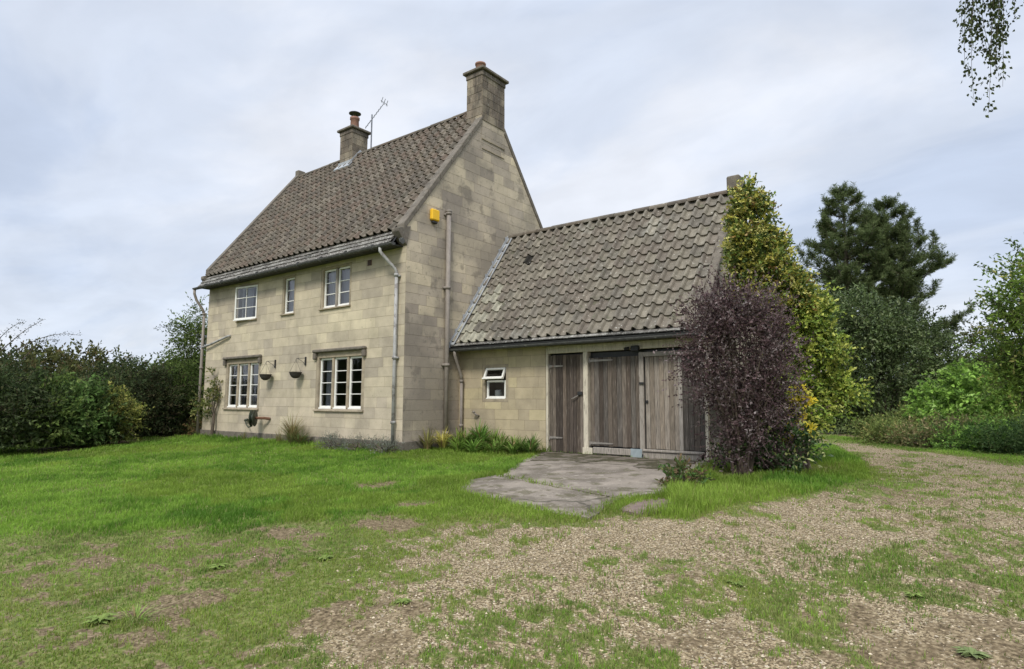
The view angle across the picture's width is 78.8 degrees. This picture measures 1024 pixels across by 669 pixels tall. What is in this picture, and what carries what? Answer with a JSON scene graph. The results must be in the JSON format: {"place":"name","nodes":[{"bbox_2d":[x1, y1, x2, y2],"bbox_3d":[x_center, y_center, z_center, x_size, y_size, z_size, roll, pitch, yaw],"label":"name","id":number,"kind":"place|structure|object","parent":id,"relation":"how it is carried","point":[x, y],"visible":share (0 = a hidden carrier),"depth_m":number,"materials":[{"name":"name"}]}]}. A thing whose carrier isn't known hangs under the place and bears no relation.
{"place":"outdoors","nodes":[
{"label":"outdoors","id":0,"kind":"place"},
{"bbox_2d":[0,412,1023,668],"bbox_3d":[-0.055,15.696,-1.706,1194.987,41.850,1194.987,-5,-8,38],"label":"ground","id":1,"kind":"structure","parent":0,"point":[406,632],"depth_m":4.36,"materials":[{"name":"beige gravel"}]},
{"bbox_2d":[0,362,19,401],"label":"background tree","id":2,"kind":"object","parent":1,"relation":"on","point":[13,368],"visible":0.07,"depth_m":15.80,"materials":[{"name":"green plant"}]},
{"bbox_2d":[0,318,80,455],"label":"hedge shrub","id":3,"kind":"object","parent":1,"relation":"on","point":[9,430],"visible":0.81,"depth_m":14.48,"materials":[{"name":"green plant"}]},
{"bbox_2d":[0,361,100,450],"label":"hedge shrub","id":4,"kind":"object","parent":1,"relation":"on","point":[59,431],"visible":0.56,"depth_m":14.85,"materials":[{"name":"green plant"}]},
{"bbox_2d":[0,335,113,392],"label":"background tree","id":5,"kind":"object","parent":1,"relation":"on","point":[44,360],"visible":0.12,"depth_m":22.98,"materials":[{"name":"green plant"}]},
{"bbox_2d":[15,338,147,390],"bbox_3d":[-16.910,1.995,25.242,5.510,3.737,5.578,-5,-8,38],"label":"background tree","id":6,"kind":"object","parent":1,"relation":"on","point":[93,352],"visible":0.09,"depth_m":25.18,"materials":[{"name":"green plant"}]},
{"bbox_2d":[34,372,132,449],"bbox_3d":[-11.022,2.007,15.827,2.403,2.199,2.383,-1,-6,7],"label":"hedge shrub","id":7,"kind":"object","parent":1,"relation":"on","point":[94,387],"visible":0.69,"depth_m":15.62,"materials":[{"name":"green plant"}]},
{"bbox_2d":[81,612,117,623],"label":"weed","id":8,"kind":"object","parent":1,"relation":"on","point":[95,618],"visible":1,"depth_m":3.97,"materials":[{"name":"green plant"}]},
{"bbox_2d":[55,349,184,435],"bbox_3d":[-11.630,2.017,18.770,3.505,3.101,3.763,-5,-8,38],"label":"hawthorn tree","id":9,"kind":"object","parent":1,"relation":"on","point":[126,372],"visible":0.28,"depth_m":18.38,"materials":[{"name":"green plant"}]},
{"bbox_2d":[92,381,154,443],"bbox_3d":[-10.659,2.128,16.484,2.152,1.833,1.931,-5,-8,38],"label":"hedge shrub","id":10,"kind":"object","parent":1,"relation":"on","point":[131,414],"visible":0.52,"depth_m":16.41,"materials":[{"name":"green plant"}]},
{"bbox_2d":[109,602,172,623],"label":"grass tuft","id":11,"kind":"object","parent":1,"relation":"on","point":[136,610],"visible":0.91,"depth_m":4.04,"materials":[{"name":"green plant"}]},
{"bbox_2d":[116,352,185,388],"bbox_3d":[-14.643,2.352,26.569,4.981,3.318,5.578,-5,-8,38],"label":"background tree","id":12,"kind":"object","parent":1,"relation":"on","point":[153,364],"visible":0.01,"depth_m":26.35,"materials":[{"name":"green plant"}]},
{"bbox_2d":[116,359,202,437],"bbox_3d":[-10.556,2.044,18.792,2.604,2.664,2.602,2,-7,-18],"label":"hedge shrub","id":13,"kind":"object","parent":1,"relation":"on","point":[160,429],"visible":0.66,"depth_m":18.28,"materials":[{"name":"green plant"}]},
{"bbox_2d":[146,352,205,434],"bbox_3d":[-10.029,1.991,19.320,2.708,3.000,2.610,-5,-8,38],"label":"hedge shrub","id":14,"kind":"object","parent":1,"relation":"on","point":[192,375],"visible":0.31,"depth_m":18.96,"materials":[{"name":"green plant"}]},
{"bbox_2d":[149,292,208,386],"bbox_3d":[-10.710,0.980,21.466,3.748,4.875,3.418,-5,-8,38],"label":"elder tree","id":15,"kind":"object","parent":1,"relation":"on","point":[190,329],"visible":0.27,"depth_m":20.95,"materials":[{"name":"green plant"}]},
{"bbox_2d":[181,415,201,435],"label":"hedge weed","id":16,"kind":"object","parent":1,"relation":"on","point":[193,425],"visible":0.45,"depth_m":18.42,"materials":[{"name":"green plant"}]},
{"bbox_2d":[209,563,228,568],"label":"weed","id":17,"kind":"object","parent":1,"relation":"on","point":[213,566],"visible":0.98,"depth_m":5.08,"materials":[{"name":"green plant"}]},
{"bbox_2d":[273,430,285,441],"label":"tall grass clump","id":18,"kind":"object","parent":1,"relation":"on","point":[279,437],"visible":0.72,"depth_m":15.20,"materials":[{"name":"green plant"}]},
{"bbox_2d":[272,411,309,443],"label":"tall grass clump","id":19,"kind":"object","parent":1,"relation":"on","point":[291,430],"visible":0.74,"depth_m":14.68,"materials":[{"name":"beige plant"}]},
{"bbox_2d":[279,431,309,443],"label":"tall grass clump","id":20,"kind":"object","parent":1,"relation":"on","point":[300,438],"visible":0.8,"depth_m":14.46,"materials":[{"name":"green plant"}]},
{"bbox_2d":[315,555,332,560],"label":"weed","id":21,"kind":"object","parent":1,"relation":"on","point":[324,556],"visible":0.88,"depth_m":5.19,"materials":[{"name":"green plant"}]},
{"bbox_2d":[314,430,348,449],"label":"lavender","id":22,"kind":"object","parent":1,"relation":"on","point":[331,443],"visible":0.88,"depth_m":13.69,"materials":[{"name":"grey plant"}]},
{"bbox_2d":[338,432,379,451],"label":"lavender","id":23,"kind":"object","parent":1,"relation":"on","point":[357,443],"visible":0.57,"depth_m":13.21,"materials":[{"name":"grey plant"}]},
{"bbox_2d":[192,61,542,451],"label":"stone house","id":24,"kind":"structure","parent":1,"relation":"on","point":[356,273],"depth_m":15.26,"materials":[{"name":"stone"}]},
{"bbox_2d":[189,367,223,435],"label":"climbing plant","id":25,"kind":"object","parent":24,"relation":"attached to","point":[211,390],"visible":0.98,"depth_m":17.66,"materials":[{"name":"green plant"}]},
{"bbox_2d":[222,354,261,409],"bbox_3d":[-7.293,1.356,17.077,1.944,1.519,0.420,-5,-8,38],"label":"window","id":26,"kind":"structure","parent":24,"relation":"in","point":[233,385],"depth_m":17.16,"materials":[{"name":"wood"}]},
{"bbox_2d":[233,283,258,322],"bbox_3d":[-7.237,-0.862,17.243,1.158,1.131,0.476,-5,-8,38],"label":"window","id":27,"kind":"structure","parent":24,"relation":"in","point":[245,298],"depth_m":17.39,"materials":[{"name":"wood"}]},
{"bbox_2d":[244,410,269,427],"bbox_3d":[-6.662,2.193,16.272,1.083,0.469,0.520,-11,-13,61],"label":"hose reel","id":28,"kind":"object","parent":24,"relation":"attached to","point":[253,418],"visible":1,"depth_m":15.89,"materials":[{"name":"plastic"}]},
{"bbox_2d":[259,360,275,379],"bbox_3d":[-6.304,0.911,15.975,0.320,0.530,0.344,-5,-8,38],"label":"hanging basket","id":29,"kind":"object","parent":24,"relation":"attached to","point":[265,376],"visible":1,"depth_m":15.88,"materials":[{"name":"black metal"}]},
{"bbox_2d":[280,275,295,315],"bbox_3d":[-5.632,-0.986,16.053,0.681,1.131,0.375,-5,-8,38],"label":"window","id":30,"kind":"structure","parent":24,"relation":"in","point":[289,282],"depth_m":16.12,"materials":[{"name":"wood"}]},
{"bbox_2d":[289,357,306,377],"bbox_3d":[-5.251,0.805,15.154,0.320,0.530,0.344,-5,-8,38],"label":"hanging basket","id":31,"kind":"object","parent":24,"relation":"attached to","point":[295,374],"visible":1,"depth_m":15.05,"materials":[{"name":"black metal"}]},
{"bbox_2d":[318,262,351,310],"bbox_3d":[-4.086,-1.108,14.844,1.271,1.140,0.375,-5,-8,38],"label":"window","id":32,"kind":"structure","parent":24,"relation":"in","point":[336,280],"depth_m":14.88,"materials":[{"name":"wood"}]},
{"bbox_2d":[312,346,366,412],"bbox_3d":[-3.913,1.081,14.434,1.949,1.519,0.420,-5,-8,38],"label":"window","id":33,"kind":"structure","parent":24,"relation":"in","point":[326,394],"depth_m":14.52,"materials":[{"name":"wood"}]},
{"bbox_2d":[364,434,402,453],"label":"lavender","id":34,"kind":"object","parent":1,"relation":"on","point":[384,447],"visible":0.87,"depth_m":12.66,"materials":[{"name":"grey plant"}]},
{"bbox_2d":[395,597,410,603],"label":"weed","id":35,"kind":"object","parent":1,"relation":"on","point":[403,600],"visible":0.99,"depth_m":4.14,"materials":[{"name":"green plant"}]},
{"bbox_2d":[414,424,437,449],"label":"strap leaved plant","id":36,"kind":"object","parent":1,"relation":"on","point":[428,443],"visible":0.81,"depth_m":13.14,"materials":[{"name":"green plant"}]},
{"bbox_2d":[423,427,453,448],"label":"strap leaved plant","id":37,"kind":"object","parent":1,"relation":"on","point":[442,442],"visible":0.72,"depth_m":13.33,"materials":[{"name":"yellow plant"}]},
{"bbox_2d":[445,436,469,450],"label":"strap leaved plant","id":38,"kind":"object","parent":1,"relation":"on","point":[456,446],"visible":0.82,"depth_m":12.90,"materials":[{"name":"green plant"}]},
{"bbox_2d":[448,427,467,443],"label":"strap leaved plant","id":39,"kind":"object","parent":1,"relation":"on","point":[457,433],"visible":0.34,"depth_m":13.40,"materials":[{"name":"green plant"}]},
{"bbox_2d":[446,429,473,447],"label":"strap leaved plant","id":40,"kind":"object","parent":1,"relation":"on","point":[463,438],"visible":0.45,"depth_m":13.19,"materials":[{"name":"green plant"}]},
{"bbox_2d":[454,418,487,443],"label":"strap leaved plant","id":41,"kind":"object","parent":1,"relation":"on","point":[480,429],"visible":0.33,"depth_m":13.14,"materials":[{"name":"green plant"}]},
{"bbox_2d":[459,437,491,451],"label":"strap leaved plant","id":42,"kind":"object","parent":1,"relation":"on","point":[475,445],"visible":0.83,"depth_m":12.59,"materials":[{"name":"green plant"}]},
{"bbox_2d":[460,421,505,449],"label":"strap leaved plant","id":43,"kind":"object","parent":1,"relation":"on","point":[485,433],"visible":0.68,"depth_m":12.91,"materials":[{"name":"green plant"}]},
{"bbox_2d":[474,427,506,443],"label":"strap leaved plant","id":44,"kind":"object","parent":1,"relation":"on","point":[491,436],"visible":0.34,"depth_m":12.96,"materials":[{"name":"green plant"}]},
{"bbox_2d":[479,439,504,451],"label":"strap leaved plant","id":45,"kind":"object","parent":1,"relation":"on","point":[493,446],"visible":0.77,"depth_m":12.37,"materials":[{"name":"green plant"}]},
{"bbox_2d":[484,431,518,449],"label":"strap leaved plant","id":46,"kind":"object","parent":1,"relation":"on","point":[501,440],"visible":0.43,"depth_m":12.71,"materials":[{"name":"green plant"}]},
{"bbox_2d":[496,440,522,454],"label":"strap leaved plant","id":47,"kind":"object","parent":1,"relation":"on","point":[513,447],"visible":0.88,"depth_m":12.13,"materials":[{"name":"green plant"}]},
{"bbox_2d":[500,435,530,447],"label":"strap leaved plant","id":48,"kind":"object","parent":1,"relation":"on","point":[512,440],"visible":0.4,"depth_m":12.67,"materials":[{"name":"green plant"}]},
{"bbox_2d":[508,437,536,452],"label":"strap leaved plant","id":49,"kind":"object","parent":1,"relation":"on","point":[521,448],"visible":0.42,"depth_m":12.43,"materials":[{"name":"green plant"}]},
{"bbox_2d":[520,436,542,452],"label":"strap leaved plant","id":50,"kind":"object","parent":1,"relation":"on","point":[528,446],"visible":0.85,"depth_m":12.09,"materials":[{"name":"green plant"}]},
{"bbox_2d":[524,433,542,448],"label":"strap leaved plant","id":51,"kind":"object","parent":1,"relation":"on","point":[534,441],"visible":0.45,"depth_m":12.41,"materials":[{"name":"green plant"}]},
{"bbox_2d":[449,174,773,461],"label":"garage","id":52,"kind":"structure","parent":1,"relation":"on","point":[563,332],"depth_m":12.62,"materials":[{"name":"stone"}]},
{"bbox_2d":[482,364,507,401],"bbox_3d":[-0.333,1.073,13.714,0.733,0.820,0.379,-5,-8,38],"label":"window","id":53,"kind":"structure","parent":52,"relation":"in","point":[498,397],"depth_m":13.70,"materials":[{"name":"wood"}]},
{"bbox_2d":[589,356,639,447],"bbox_3d":[1.951,1.276,11.855,1.087,1.707,0.090,-5,-8,38],"label":"garage door","id":54,"kind":"structure","parent":52,"relation":"in","point":[614,381],"depth_m":11.83,"materials":[{"name":"wood"}]},
{"bbox_2d":[548,348,705,460],"bbox_3d":[2.047,1.312,11.758,3.276,2.000,0.147,-5,-8,38],"label":"side door","id":55,"kind":"structure","parent":52,"relation":"in","point":[566,435],"depth_m":12.46,"materials":[{"name":"brown wood"}]},
{"bbox_2d":[638,350,705,453],"bbox_3d":[2.827,1.219,11.092,1.213,1.865,0.100,-5,-8,38],"label":"garage door","id":56,"kind":"structure","parent":52,"relation":"in","point":[667,428],"depth_m":11.16,"materials":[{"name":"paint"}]},
{"bbox_2d":[654,453,715,485],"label":"dock weed","id":57,"kind":"object","parent":1,"relation":"on","point":[678,468],"visible":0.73,"depth_m":7.85,"materials":[{"name":"green plant"}]},
{"bbox_2d":[727,580,743,585],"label":"weed","id":58,"kind":"object","parent":1,"relation":"on","point":[738,583],"visible":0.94,"depth_m":4.26,"materials":[{"name":"green plant"}]},
{"bbox_2d":[653,263,836,474],"bbox_3d":[3.403,0.489,9.266,2.296,3.214,2.095,5,-8,-36],"label":"purple bush","id":59,"kind":"object","parent":1,"relation":"on","point":[751,399],"visible":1,"depth_m":9.09,"materials":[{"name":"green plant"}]},
{"bbox_2d":[707,415,835,473],"bbox_3d":[3.810,1.610,9.210,1.754,1.111,1.235,1,-6,-10],"label":"ground laurel","id":60,"kind":"object","parent":1,"relation":"on","point":[794,462],"visible":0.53,"depth_m":9.03,"materials":[{"name":"green plant"}]},
{"bbox_2d":[717,171,874,458],"bbox_3d":[4.701,-0.248,10.459,2.191,5.050,2.276,-5,-8,38],"label":"variegated holly","id":61,"kind":"object","parent":1,"relation":"on","point":[760,245],"visible":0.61,"depth_m":10.19,"materials":[{"name":"green plant"}]},
{"bbox_2d":[778,384,818,470],"bbox_3d":[4.366,1.398,9.529,0.626,1.374,0.537,-3,-7,25],"label":"golden privet","id":62,"kind":"object","parent":1,"relation":"on","point":[805,404],"visible":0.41,"depth_m":9.47,"materials":[{"name":"yellow plant"}]},
{"bbox_2d":[794,180,935,425],"bbox_3d":[15.896,-1.527,29.176,5.553,11.906,5.697,2,-7,-18],"label":"pine tree","id":63,"kind":"object","parent":1,"relation":"on","point":[866,234],"visible":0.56,"depth_m":29.00,"materials":[{"name":"green plant"}]},
{"bbox_2d":[842,401,919,440],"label":"scrub plant","id":64,"kind":"object","parent":1,"relation":"on","point":[859,424],"visible":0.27,"depth_m":17.31,"materials":[{"name":"green plant"}]},
{"bbox_2d":[850,407,942,444],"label":"scrub plant","id":65,"kind":"object","parent":1,"relation":"on","point":[876,428],"visible":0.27,"depth_m":15.77,"materials":[{"name":"green plant"}]},
{"bbox_2d":[819,192,976,377],"bbox_3d":[17.941,-1.198,29.365,6.554,11.317,6.716,-5,-8,38],"label":"pine tree","id":66,"kind":"object","parent":1,"relation":"on","point":[906,277],"visible":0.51,"depth_m":28.10,"materials":[{"name":"green plant"}]},
{"bbox_2d":[814,282,991,434],"bbox_3d":[12.561,0.802,20.956,6.050,5.290,5.043,-5,-8,38],"label":"dark laurel bush","id":67,"kind":"object","parent":1,"relation":"on","point":[887,344],"visible":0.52,"depth_m":20.18,"materials":[{"name":"green plant"}]},
{"bbox_2d":[903,591,925,597],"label":"weed","id":68,"kind":"object","parent":1,"relation":"on","point":[918,594],"visible":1,"depth_m":3.97,"materials":[{"name":"green plant"}]},
{"bbox_2d":[870,408,980,448],"bbox_3d":[10.201,2.239,14.777,2.467,0.988,1.927,1,-6,-8],"label":"scrub plant","id":69,"kind":"object","parent":1,"relation":"on","point":[916,431],"visible":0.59,"depth_m":14.71,"materials":[{"name":"green plant"}]},
{"bbox_2d":[908,316,1008,378],"bbox_3d":[21.968,1.884,30.581,5.804,5.392,5.664,-5,-8,38],"label":"tree","id":70,"kind":"object","parent":1,"relation":"on","point":[965,333],"visible":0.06,"depth_m":30.04,"materials":[{"name":"green plant"}]},
{"bbox_2d":[901,356,1023,426],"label":"bramble mound","id":71,"kind":"object","parent":1,"relation":"on","point":[955,383],"visible":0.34,"depth_m":15.93,"materials":[{"name":"green plant"}]},
{"bbox_2d":[921,410,1022,453],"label":"scrub plant","id":72,"kind":"object","parent":1,"relation":"on","point":[959,443],"visible":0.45,"depth_m":13.80,"materials":[{"name":"green plant"}]},
{"bbox_2d":[954,646,991,658],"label":"weed","id":73,"kind":"object","parent":1,"relation":"on","point":[969,651],"visible":1,"depth_m":3.19,"materials":[{"name":"green plant"}]},
{"bbox_2d":[935,408,1023,427],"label":"scrub plant","id":74,"kind":"object","parent":1,"relation":"on","point":[1005,415],"visible":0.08,"depth_m":14.77,"materials":[{"name":"green plant"}]},
{"bbox_2d":[947,410,1023,454],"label":"scrub plant","id":75,"kind":"object","parent":1,"relation":"on","point":[991,442],"visible":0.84,"depth_m":13.06,"materials":[{"name":"green plant"}]},
{"bbox_2d":[952,238,1023,418],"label":"cherry tree","id":76,"kind":"object","parent":1,"relation":"on","point":[1013,363],"visible":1,"depth_m":11.51,"materials":[{"name":"green plant"}]},
{"bbox_2d":[952,0,1023,117],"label":"birch tree","id":77,"kind":"object","parent":1,"relation":"on","point":[992,4],"visible":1,"depth_m":5.20,"materials":[{"name":"green plant"}]},
{"bbox_2d":[957,310,1023,369],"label":"tree","id":78,"kind":"object","parent":1,"relation":"on","point":[983,350],"visible":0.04,"depth_m":28.13,"materials":[{"name":"green plant"}]},
{"bbox_2d":[1007,421,1023,455],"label":"scrub plant","id":79,"kind":"object","parent":1,"relation":"on","point":[1021,443],"visible":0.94,"depth_m":12.54,"materials":[{"name":"green plant"}]},
{"bbox_2d":[0,432,1023,668],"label":"grass","id":80,"kind":"structure","parent":0,"point":[692,499],"depth_m":6.43,"materials":[{"name":"green plant"}]},
{"bbox_2d":[0,0,1023,389],"label":"sky","id":81,"kind":"structure","parent":0,"point":[140,139],"materials":[{"name":"white"}]},
{"bbox_2d":[461,475,616,519],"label":"pavement","id":82,"kind":"structure","parent":0,"point":[551,497],"depth_m":7.65,"materials":[{"name":"concrete"}]},
{"bbox_2d":[503,453,712,497],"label":"pavement","id":83,"kind":"structure","parent":0,"point":[615,478],"depth_m":8.89,"materials":[{"name":"concrete"}]},
{"bbox_2d":[530,452,698,468],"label":"path","id":84,"kind":"structure","parent":0,"point":[646,463],"depth_m":10.82,"materials":[{"name":"grey concrete"}]},
{"bbox_2d":[619,498,674,515],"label":"pavement","id":85,"kind":"structure","parent":0,"point":[632,507],"depth_m":6.84,"materials":[{"name":"concrete"}]}
]}

